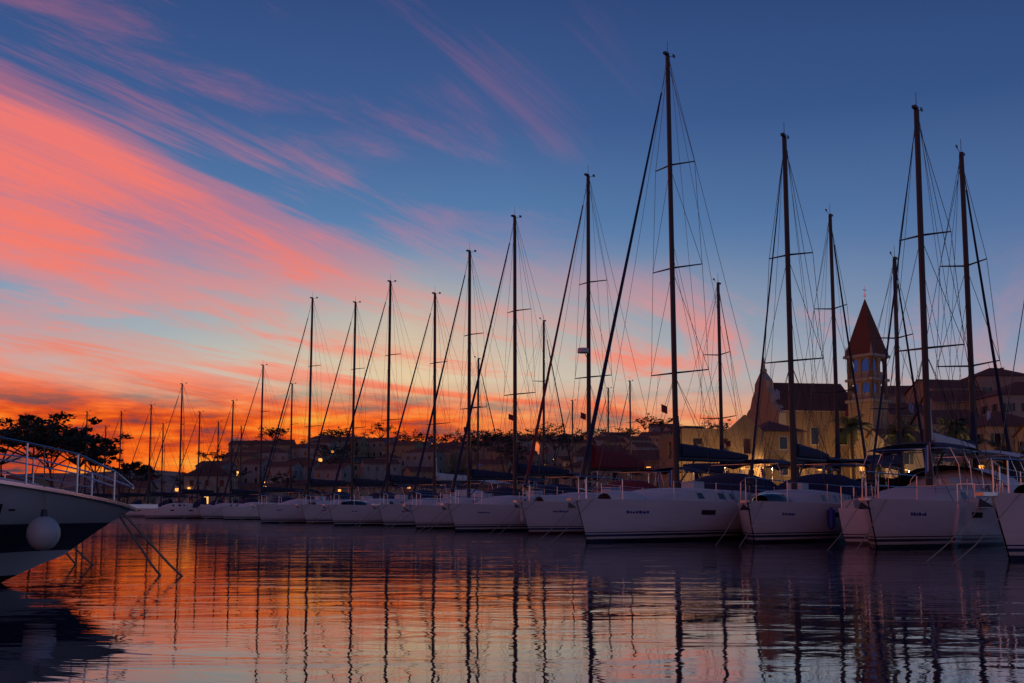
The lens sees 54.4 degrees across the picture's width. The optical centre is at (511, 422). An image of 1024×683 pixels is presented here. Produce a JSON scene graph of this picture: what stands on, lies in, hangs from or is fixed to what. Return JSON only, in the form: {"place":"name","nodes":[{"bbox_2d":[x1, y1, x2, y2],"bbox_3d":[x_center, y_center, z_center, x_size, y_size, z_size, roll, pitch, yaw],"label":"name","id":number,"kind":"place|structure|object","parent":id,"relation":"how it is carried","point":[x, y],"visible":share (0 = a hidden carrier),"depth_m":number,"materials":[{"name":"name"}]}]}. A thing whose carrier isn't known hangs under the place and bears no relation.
{"place":"outdoors","nodes":[
{"label":"outdoors","id":0,"kind":"place"},
{"bbox_2d":[2,469,183,503],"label":"hill ground","id":1,"kind":"structure","parent":0,"point":[167,485],"depth_m":338.71,"materials":[{"name":"black"}]},
{"bbox_2d":[237,454,539,482],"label":"hill ground","id":2,"kind":"structure","parent":0,"point":[460,472],"depth_m":401.75,"materials":[{"name":"black"}]},
{"bbox_2d":[196,450,228,460],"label":"hill pine","id":3,"kind":"object","parent":2,"relation":"on","point":[213,454],"visible":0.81,"depth_m":348.90,"materials":[{"name":"green plant"}]},
{"bbox_2d":[255,426,287,440],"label":"hill pine","id":4,"kind":"object","parent":2,"relation":"on","point":[272,431],"visible":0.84,"depth_m":396.20,"materials":[{"name":"green plant"}]},
{"bbox_2d":[258,428,289,440],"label":"hill pine","id":5,"kind":"object","parent":2,"relation":"on","point":[287,429],"visible":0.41,"depth_m":419.97,"materials":[{"name":"green plant"}]},
{"bbox_2d":[318,430,333,434],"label":"hill pine","id":6,"kind":"object","parent":2,"relation":"on","point":[324,433],"visible":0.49,"depth_m":467.93,"materials":[{"name":"green plant"}]},
{"bbox_2d":[310,446,349,463],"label":"hill pine","id":7,"kind":"object","parent":2,"relation":"on","point":[329,454],"visible":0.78,"depth_m":349.94,"materials":[{"name":"green plant"}]},
{"bbox_2d":[320,441,357,460],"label":"hill pine","id":8,"kind":"object","parent":2,"relation":"on","point":[328,448],"visible":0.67,"depth_m":350.95,"materials":[{"name":"green plant"}]},
{"bbox_2d":[326,426,351,447],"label":"hill pine","id":9,"kind":"object","parent":2,"relation":"on","point":[336,433],"visible":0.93,"depth_m":430.33,"materials":[{"name":"green plant"}]},
{"bbox_2d":[334,446,359,458],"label":"hill pine","id":10,"kind":"object","parent":2,"relation":"on","point":[348,452],"visible":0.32,"depth_m":366.35,"materials":[{"name":"green plant"}]},
{"bbox_2d":[2,424,703,503],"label":"village houses","id":11,"kind":"structure","parent":2,"relation":"on","point":[282,455],"depth_m":352.04,"materials":[{"name":"stone"}]},
{"bbox_2d":[367,422,393,437],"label":"hill pine","id":12,"kind":"object","parent":2,"relation":"on","point":[378,428],"visible":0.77,"depth_m":457.81,"materials":[{"name":"green plant"}]},
{"bbox_2d":[393,428,422,439],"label":"hill pine","id":13,"kind":"object","parent":2,"relation":"on","point":[407,433],"visible":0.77,"depth_m":502.22,"materials":[{"name":"green plant"}]},
{"bbox_2d":[405,432,438,440],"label":"hill pine","id":14,"kind":"object","parent":2,"relation":"on","point":[421,438],"visible":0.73,"depth_m":476.38,"materials":[{"name":"green plant"}]},
{"bbox_2d":[423,434,448,442],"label":"hill pine","id":15,"kind":"object","parent":2,"relation":"on","point":[442,441],"visible":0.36,"depth_m":499.71,"materials":[{"name":"green plant"}]},
{"bbox_2d":[439,429,461,443],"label":"hill pine","id":16,"kind":"object","parent":2,"relation":"on","point":[450,434],"visible":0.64,"depth_m":419.88,"materials":[{"name":"green plant"}]},
{"bbox_2d":[456,432,491,458],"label":"hill pine","id":17,"kind":"object","parent":2,"relation":"on","point":[472,440],"visible":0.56,"depth_m":382.43,"materials":[{"name":"green plant"}]},
{"bbox_2d":[471,429,494,440],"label":"hill pine","id":18,"kind":"object","parent":2,"relation":"on","point":[486,432],"visible":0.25,"depth_m":431.85,"materials":[{"name":"green plant"}]},
{"bbox_2d":[471,429,523,448],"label":"hill pine","id":19,"kind":"object","parent":2,"relation":"on","point":[492,439],"visible":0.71,"depth_m":372.17,"materials":[{"name":"green plant"}]},
{"bbox_2d":[495,444,530,459],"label":"hill pine","id":20,"kind":"object","parent":2,"relation":"on","point":[509,451],"visible":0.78,"depth_m":337.37,"materials":[{"name":"green plant"}]},
{"bbox_2d":[494,432,537,446],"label":"hill pine","id":21,"kind":"object","parent":2,"relation":"on","point":[511,440],"visible":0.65,"depth_m":370.71,"materials":[{"name":"green plant"}]},
{"bbox_2d":[525,428,555,438],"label":"hill pine","id":22,"kind":"object","parent":2,"relation":"on","point":[541,431],"visible":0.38,"depth_m":456.53,"materials":[{"name":"green plant"}]},
{"bbox_2d":[525,421,564,435],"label":"hill pine","id":23,"kind":"object","parent":2,"relation":"on","point":[549,427],"visible":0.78,"depth_m":449.35,"materials":[{"name":"green plant"}]},
{"bbox_2d":[538,428,575,456],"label":"hill pine","id":24,"kind":"object","parent":2,"relation":"on","point":[556,433],"visible":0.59,"depth_m":372.04,"materials":[{"name":"green plant"}]},
{"bbox_2d":[547,431,586,451],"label":"hill pine","id":25,"kind":"object","parent":2,"relation":"on","point":[570,439],"visible":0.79,"depth_m":364.15,"materials":[{"name":"green plant"}]},
{"bbox_2d":[575,428,598,438],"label":"hill pine","id":26,"kind":"object","parent":2,"relation":"on","point":[585,432],"visible":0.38,"depth_m":468.21,"materials":[{"name":"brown plant"}]},
{"bbox_2d":[584,428,606,436],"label":"hill pine","id":27,"kind":"object","parent":2,"relation":"on","point":[603,430],"visible":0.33,"depth_m":524.15,"materials":[{"name":"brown plant"}]},
{"bbox_2d":[614,427,640,435],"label":"hill pine","id":28,"kind":"object","parent":2,"relation":"on","point":[632,431],"visible":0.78,"depth_m":444.38,"materials":[{"name":"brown plant"}]},
{"bbox_2d":[635,412,656,431],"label":"hill pine","id":29,"kind":"object","parent":2,"relation":"on","point":[645,422],"visible":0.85,"depth_m":454.61,"materials":[{"name":"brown plant"}]},
{"bbox_2d":[654,417,672,430],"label":"hill pine","id":30,"kind":"object","parent":2,"relation":"on","point":[662,421],"visible":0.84,"depth_m":463.72,"materials":[{"name":"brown plant"}]},
{"bbox_2d":[680,424,714,428],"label":"hill pine","id":31,"kind":"object","parent":2,"relation":"on","point":[700,426],"visible":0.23,"depth_m":376.30,"materials":[{"name":"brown plant"}]},
{"bbox_2d":[696,419,730,428],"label":"hill pine","id":32,"kind":"object","parent":2,"relation":"on","point":[725,424],"visible":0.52,"depth_m":404.88,"materials":[{"name":"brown plant"}]},
{"bbox_2d":[0,517,1023,682],"bbox_3d":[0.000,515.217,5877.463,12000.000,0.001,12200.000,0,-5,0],"label":"water","id":33,"kind":"structure","parent":0,"point":[250,601],"depth_m":9.96,"materials":[{"name":"liquid"}]},
{"bbox_2d":[0,470,93,564],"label":"motor cruiser","id":34,"kind":"object","parent":33,"relation":"on","point":[77,550],"visible":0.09,"depth_m":17.89,"materials":[{"name":"grey"}]},
{"bbox_2d":[34,452,80,489],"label":"yacht","id":35,"kind":"object","parent":33,"relation":"on","point":[51,466],"visible":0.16,"depth_m":149.78,"materials":[{"name":"grey metal"}]},
{"bbox_2d":[0,436,182,582],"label":"motor cruiser","id":36,"kind":"object","parent":33,"relation":"on","point":[40,524],"visible":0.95,"depth_m":13.46,"materials":[{"name":"grey"}]},
{"bbox_2d":[60,411,124,502],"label":"yacht","id":37,"kind":"object","parent":33,"relation":"on","point":[85,468],"visible":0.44,"depth_m":140.02,"materials":[{"name":"grey"}]},
{"bbox_2d":[80,425,135,502],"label":"yacht","id":38,"kind":"object","parent":33,"relation":"on","point":[123,501],"visible":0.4,"depth_m":149.90,"materials":[{"name":"grey"}]},
{"bbox_2d":[93,410,160,503],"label":"yacht","id":39,"kind":"object","parent":33,"relation":"on","point":[138,501],"visible":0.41,"depth_m":136.14,"materials":[{"name":"grey"}]},
{"bbox_2d":[118,401,191,516],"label":"yacht","id":40,"kind":"object","parent":33,"relation":"on","point":[140,513],"visible":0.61,"depth_m":129.65,"materials":[{"name":"grey"}]},
{"bbox_2d":[135,422,196,502],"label":"yacht","id":41,"kind":"object","parent":33,"relation":"on","point":[162,467],"visible":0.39,"depth_m":149.92,"materials":[{"name":"grey"}]},
{"bbox_2d":[123,383,228,517],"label":"yacht","id":42,"kind":"object","parent":33,"relation":"on","point":[177,510],"visible":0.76,"depth_m":110.82,"materials":[{"name":"grey"}]},
{"bbox_2d":[167,411,238,504],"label":"yacht","id":43,"kind":"object","parent":33,"relation":"on","point":[219,501],"visible":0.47,"depth_m":130.15,"materials":[{"name":"grey"}]},
{"bbox_2d":[189,418,254,502],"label":"yacht","id":44,"kind":"object","parent":33,"relation":"on","point":[217,485],"visible":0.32,"depth_m":139.96,"materials":[{"name":"grey"}]},
{"bbox_2d":[183,400,274,518],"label":"yacht","id":45,"kind":"object","parent":33,"relation":"on","point":[205,512],"visible":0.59,"depth_m":111.66,"materials":[{"name":"grey"}]},
{"bbox_2d":[215,425,273,500],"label":"yacht","id":46,"kind":"object","parent":33,"relation":"on","point":[247,495],"visible":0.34,"depth_m":149.94,"materials":[{"name":"grey"}]},
{"bbox_2d":[203,364,313,519],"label":"yacht","id":47,"kind":"object","parent":33,"relation":"on","point":[235,512],"visible":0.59,"depth_m":99.65,"materials":[{"name":"grey"}]},
{"bbox_2d":[262,383,329,499],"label":"yacht","id":48,"kind":"object","parent":33,"relation":"on","point":[291,459],"visible":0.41,"depth_m":108.20,"materials":[{"name":"grey"}]},
{"bbox_2d":[235,297,377,522],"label":"yacht","id":49,"kind":"object","parent":33,"relation":"on","point":[275,513],"visible":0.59,"depth_m":76.28,"materials":[{"name":"grey"}]},
{"bbox_2d":[279,301,420,523],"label":"yacht","id":50,"kind":"object","parent":33,"relation":"on","point":[315,509],"visible":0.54,"depth_m":74.41,"materials":[{"name":"grey"}]},
{"bbox_2d":[304,274,466,525],"bbox_3d":[-8.102,-1.286,65.719,4.400,17.248,15.948,-4,-6,39],"label":"yacht","id":51,"kind":"object","parent":33,"relation":"on","point":[351,512],"visible":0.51,"depth_m":64.46,"materials":[{"name":"grey plastic"}]},
{"bbox_2d":[353,292,511,526],"bbox_3d":[-4.837,-0.818,62.443,4.290,15.748,15.455,-5,-7,39],"label":"yacht","id":52,"kind":"object","parent":33,"relation":"on","point":[390,513],"visible":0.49,"depth_m":61.96,"materials":[{"name":"grey"}]},
{"bbox_2d":[417,353,507,497],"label":"yacht","id":53,"kind":"object","parent":33,"relation":"on","point":[475,486],"visible":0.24,"depth_m":84.08,"materials":[{"name":"grey"}]},
{"bbox_2d":[383,250,549,529],"bbox_3d":[-2.390,-1.828,54.401,4.070,16.348,14.470,-4,-7,41],"label":"yacht","id":54,"kind":"object","parent":33,"relation":"on","point":[424,516],"visible":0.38,"depth_m":54.05,"materials":[{"name":"grey plastic"}]},
{"bbox_2d":[418,215,607,532],"bbox_3d":[-0.015,-2.482,48.801,4.290,16.648,14.905,-4,-7,39],"label":"yacht","id":55,"kind":"object","parent":33,"relation":"on","point":[489,513],"visible":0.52,"depth_m":47.67,"materials":[{"name":"grey plastic"}]},
{"bbox_2d":[479,317,576,491],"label":"yacht","id":56,"kind":"object","parent":33,"relation":"on","point":[543,434],"visible":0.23,"depth_m":74.35,"materials":[{"name":"grey"}]},
{"bbox_2d":[548,399,604,491],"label":"yacht","id":57,"kind":"object","parent":33,"relation":"on","point":[572,483],"visible":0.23,"depth_m":118.98,"materials":[{"name":"grey"}]},
{"bbox_2d":[488,173,684,534],"bbox_3d":[3.429,-3.115,44.386,4.290,17.148,15.456,-4,-6,39],"label":"yacht","id":58,"kind":"object","parent":33,"relation":"on","point":[544,514],"visible":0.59,"depth_m":44.02,"materials":[{"name":"grey plastic"}]},
{"bbox_2d":[582,387,631,491],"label":"yacht","id":59,"kind":"object","parent":33,"relation":"on","point":[607,414],"visible":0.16,"depth_m":107.26,"materials":[{"name":"grey metal"}]},
{"bbox_2d":[606,380,664,484],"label":"yacht","id":60,"kind":"object","parent":33,"relation":"on","point":[629,422],"visible":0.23,"depth_m":101.28,"materials":[{"name":"grey"}]},
{"bbox_2d":[534,44,808,544],"bbox_3d":[5.861,-4.560,35.365,4.950,18.448,18.410,-5,-7,39],"label":"yacht","id":61,"kind":"object","parent":33,"relation":"on","point":[704,508],"visible":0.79,"depth_m":32.97,"materials":[{"name":"grey plastic"}]},
{"bbox_2d":[647,278,750,487],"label":"yacht","id":62,"kind":"object","parent":33,"relation":"on","point":[698,468],"visible":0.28,"depth_m":50.01,"materials":[{"name":"grey plastic"}]},
{"bbox_2d":[716,133,879,545],"bbox_3d":[9.328,-2.906,33.440,4.180,14.848,14.963,-4,-6,32],"label":"yacht","id":63,"kind":"object","parent":33,"relation":"on","point":[798,508],"visible":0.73,"depth_m":32.31,"materials":[{"name":"grey plastic"}]},
{"bbox_2d":[762,204,868,479],"bbox_3d":[14.470,-2.204,44.405,3.850,15.348,13.978,-4,-6,39],"label":"yacht","id":64,"kind":"object","parent":33,"relation":"on","point":[836,404],"visible":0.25,"depth_m":44.35,"materials":[{"name":"grey plastic"}]},
{"bbox_2d":[822,251,924,494],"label":"yacht","id":65,"kind":"object","parent":33,"relation":"on","point":[894,463],"visible":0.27,"depth_m":39.98,"materials":[{"name":"grey plastic"}]},
{"bbox_2d":[828,92,1023,551],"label":"yacht","id":66,"kind":"object","parent":33,"relation":"on","point":[913,515],"visible":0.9,"depth_m":27.63,"materials":[{"name":"grey plastic"}]},
{"bbox_2d":[838,139,1023,546],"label":"yacht","id":67,"kind":"object","parent":33,"relation":"on","point":[854,532],"visible":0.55,"depth_m":32.05,"materials":[{"name":"grey plastic"}]},
{"bbox_2d":[926,303,1023,564],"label":"yacht","id":68,"kind":"object","parent":33,"relation":"on","point":[1009,508],"visible":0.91,"depth_m":19.53,"materials":[{"name":"grey"}]},
{"bbox_2d":[0,0,1023,474],"label":"sky","id":69,"kind":"structure","parent":0,"point":[180,180],"materials":[{"name":"blue"}]},
{"bbox_2d":[978,439,1023,482],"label":"palm tree","id":70,"kind":"object","parent":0,"point":[1018,468],"visible":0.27,"depth_m":69.72,"materials":[{"name":"green plant"}]},
{"bbox_3d":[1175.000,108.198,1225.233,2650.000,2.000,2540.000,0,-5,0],"label":"town quay ground","id":71,"kind":"structure","parent":0,"visible":0},
{"bbox_2d":[124,467,160,480],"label":"tree","id":72,"kind":"object","parent":71,"relation":"on","point":[134,472],"visible":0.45,"depth_m":251.29,"materials":[{"name":"green plant"}]},
{"bbox_2d":[136,472,162,480],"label":"tree","id":73,"kind":"object","parent":71,"relation":"on","point":[142,475],"visible":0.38,"depth_m":255.60,"materials":[{"name":"green plant"}]},
{"bbox_2d":[227,469,252,477],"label":"tree","id":74,"kind":"object","parent":71,"relation":"on","point":[243,472],"visible":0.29,"depth_m":248.25,"materials":[{"name":"green plant"}]},
{"bbox_2d":[266,471,296,483],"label":"tree","id":75,"kind":"object","parent":71,"relation":"on","point":[274,479],"visible":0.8,"depth_m":255.06,"materials":[{"name":"green plant"}]},
{"bbox_2d":[509,368,1023,490],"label":"town houses","id":76,"kind":"structure","parent":71,"relation":"on","point":[780,445],"depth_m":133.27,"materials":[{"name":"stone"}]},
{"bbox_2d":[747,286,890,478],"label":"church with bell tower","id":77,"kind":"structure","parent":71,"relation":"on","point":[863,339],"depth_m":131.51,"materials":[{"name":"stone"}]},
{"bbox_2d":[828,414,875,479],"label":"palm tree","id":78,"kind":"object","parent":71,"relation":"on","point":[850,428],"visible":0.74,"depth_m":118.02,"materials":[{"name":"green plant"}]},
{"bbox_2d":[864,467,885,476],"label":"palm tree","id":79,"kind":"object","parent":71,"relation":"on","point":[877,470],"visible":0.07,"depth_m":123.42,"materials":[{"name":"green plant"}]},
{"bbox_2d":[881,421,922,473],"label":"palm tree","id":80,"kind":"object","parent":71,"relation":"on","point":[894,436],"visible":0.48,"depth_m":112.03,"materials":[{"name":"green plant"}]},
{"bbox_2d":[935,416,969,465],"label":"palm tree","id":81,"kind":"object","parent":71,"relation":"on","point":[944,423],"visible":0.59,"depth_m":107.73,"materials":[{"name":"green plant"}]},
{"bbox_3d":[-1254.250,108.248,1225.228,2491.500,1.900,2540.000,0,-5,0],"label":"quay ground","id":82,"kind":"structure","parent":0,"visible":0},
{"bbox_2d":[0,411,76,476],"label":"pine tree","id":83,"kind":"object","parent":82,"relation":"on","point":[2,462],"visible":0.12,"depth_m":149.32,"materials":[{"name":"green plant"}]},
{"bbox_2d":[0,413,101,480],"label":"pine tree","id":84,"kind":"object","parent":82,"relation":"on","point":[51,431],"visible":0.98,"depth_m":138.35,"materials":[{"name":"green plant"}]},
{"bbox_2d":[4,437,102,486],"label":"pine tree","id":85,"kind":"object","parent":82,"relation":"on","point":[47,463],"depth_m":163.91,"materials":[{"name":"green plant"}]},
{"bbox_2d":[23,425,133,492],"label":"pine tree","id":86,"kind":"object","parent":82,"relation":"on","point":[103,441],"visible":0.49,"depth_m":149.69,"materials":[{"name":"green plant"}]},
{"bbox_2d":[67,445,122,492],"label":"pine tree","id":87,"kind":"object","parent":82,"relation":"on","point":[98,459],"visible":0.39,"depth_m":177.25,"materials":[{"name":"green plant"}]},
{"bbox_2d":[106,458,155,503],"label":"pine tree","id":88,"kind":"object","parent":82,"relation":"on","point":[142,469],"visible":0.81,"depth_m":199.25,"materials":[{"name":"green plant"}]}
]}

